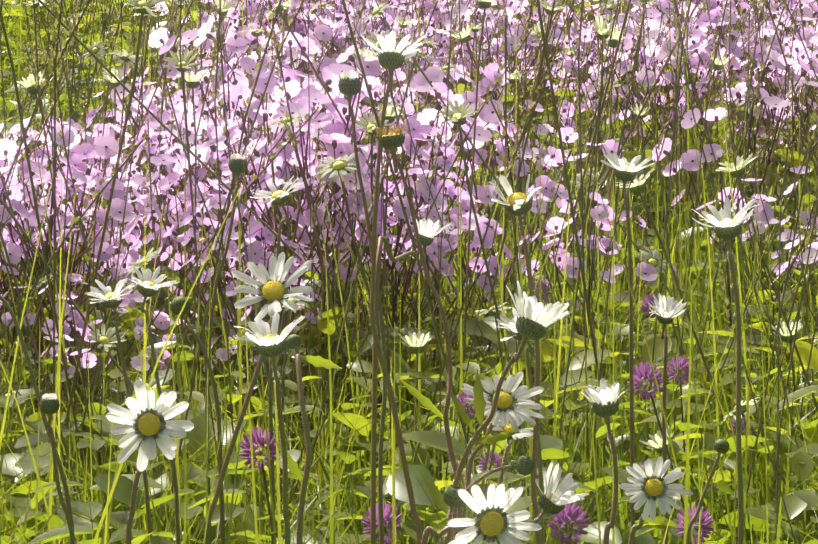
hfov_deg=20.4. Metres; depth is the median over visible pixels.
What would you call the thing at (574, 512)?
clover heads
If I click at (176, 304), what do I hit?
daisy bud
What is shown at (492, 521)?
daisy
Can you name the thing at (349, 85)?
daisy
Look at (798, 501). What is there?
understorey leaves
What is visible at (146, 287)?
daisy
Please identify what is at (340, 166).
daisies
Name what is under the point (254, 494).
grass
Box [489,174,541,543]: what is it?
daisy
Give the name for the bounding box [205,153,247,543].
daisy bud
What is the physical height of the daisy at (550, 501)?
0.468 m
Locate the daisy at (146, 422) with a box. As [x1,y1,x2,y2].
[106,380,193,543]
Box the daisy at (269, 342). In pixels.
[234,313,304,543]
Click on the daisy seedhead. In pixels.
(392, 140)
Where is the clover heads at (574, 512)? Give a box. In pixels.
[38,116,791,543]
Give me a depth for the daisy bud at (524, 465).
1.36 m
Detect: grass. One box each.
[0,0,817,354]
[0,62,817,543]
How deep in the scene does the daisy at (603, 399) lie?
1.39 m
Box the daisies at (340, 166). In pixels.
[0,0,817,543]
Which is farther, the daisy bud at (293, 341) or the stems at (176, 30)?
the stems at (176, 30)
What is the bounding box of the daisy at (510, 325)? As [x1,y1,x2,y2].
[496,308,543,543]
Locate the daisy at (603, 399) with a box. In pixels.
[581,378,623,543]
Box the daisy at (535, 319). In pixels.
[452,280,570,531]
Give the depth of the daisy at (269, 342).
1.34 m
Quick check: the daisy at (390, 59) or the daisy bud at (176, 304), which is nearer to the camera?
the daisy at (390, 59)
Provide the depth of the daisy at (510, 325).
1.49 m
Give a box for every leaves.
[0,0,817,265]
[0,141,817,543]
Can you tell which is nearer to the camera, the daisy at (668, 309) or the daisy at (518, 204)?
the daisy at (518, 204)
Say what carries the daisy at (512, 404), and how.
on the meadow ground
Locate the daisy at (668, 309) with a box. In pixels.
[647,293,686,543]
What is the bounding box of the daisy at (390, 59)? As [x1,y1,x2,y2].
[361,31,424,543]
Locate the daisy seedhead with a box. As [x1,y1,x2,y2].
[374,124,474,540]
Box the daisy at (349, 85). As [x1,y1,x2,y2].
[338,70,386,543]
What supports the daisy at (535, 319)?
on the meadow ground
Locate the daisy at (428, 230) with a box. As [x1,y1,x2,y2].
[370,215,450,543]
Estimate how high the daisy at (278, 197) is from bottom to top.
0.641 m
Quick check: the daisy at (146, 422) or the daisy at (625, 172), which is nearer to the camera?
the daisy at (146, 422)
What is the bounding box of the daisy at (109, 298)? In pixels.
[85,279,151,539]
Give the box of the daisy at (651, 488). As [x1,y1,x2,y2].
[619,456,692,543]
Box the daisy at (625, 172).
[601,151,655,543]
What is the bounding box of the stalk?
[0,246,74,542]
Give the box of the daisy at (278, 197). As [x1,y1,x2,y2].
[250,176,303,543]
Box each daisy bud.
[39,393,74,543]
[170,297,225,543]
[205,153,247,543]
[275,334,341,543]
[443,485,463,543]
[453,456,533,539]
[686,439,729,543]
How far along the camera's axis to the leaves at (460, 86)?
6.09 m
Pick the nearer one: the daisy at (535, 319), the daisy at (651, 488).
the daisy at (535, 319)
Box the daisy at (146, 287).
[126,264,179,543]
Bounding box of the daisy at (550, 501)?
[517,462,588,540]
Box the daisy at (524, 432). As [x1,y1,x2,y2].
[487,415,532,485]
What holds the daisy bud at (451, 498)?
on the meadow ground
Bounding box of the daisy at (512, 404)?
[461,372,543,530]
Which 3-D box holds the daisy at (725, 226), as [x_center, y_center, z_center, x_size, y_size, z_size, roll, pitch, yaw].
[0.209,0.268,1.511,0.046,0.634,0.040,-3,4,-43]
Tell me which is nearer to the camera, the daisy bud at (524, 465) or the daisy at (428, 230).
the daisy bud at (524, 465)
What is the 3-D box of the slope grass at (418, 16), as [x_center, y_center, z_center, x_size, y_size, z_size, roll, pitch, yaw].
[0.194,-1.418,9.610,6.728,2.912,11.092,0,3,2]
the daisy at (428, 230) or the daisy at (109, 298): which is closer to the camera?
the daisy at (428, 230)
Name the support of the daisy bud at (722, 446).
on the meadow ground
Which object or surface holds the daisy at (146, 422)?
on the meadow ground
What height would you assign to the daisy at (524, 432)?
0.498 m
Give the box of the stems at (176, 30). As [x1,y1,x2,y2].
[0,0,817,543]
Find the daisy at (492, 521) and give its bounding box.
[421,484,541,543]
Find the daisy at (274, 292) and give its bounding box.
[203,252,312,543]
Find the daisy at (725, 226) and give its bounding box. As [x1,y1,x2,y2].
[691,198,759,543]
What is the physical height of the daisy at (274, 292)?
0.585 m
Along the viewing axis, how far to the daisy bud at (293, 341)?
1.40 m
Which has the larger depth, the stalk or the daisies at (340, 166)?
the daisies at (340, 166)
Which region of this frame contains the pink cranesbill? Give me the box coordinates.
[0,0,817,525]
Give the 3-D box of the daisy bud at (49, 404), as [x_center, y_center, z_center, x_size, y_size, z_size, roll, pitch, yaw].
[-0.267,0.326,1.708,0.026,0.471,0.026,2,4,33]

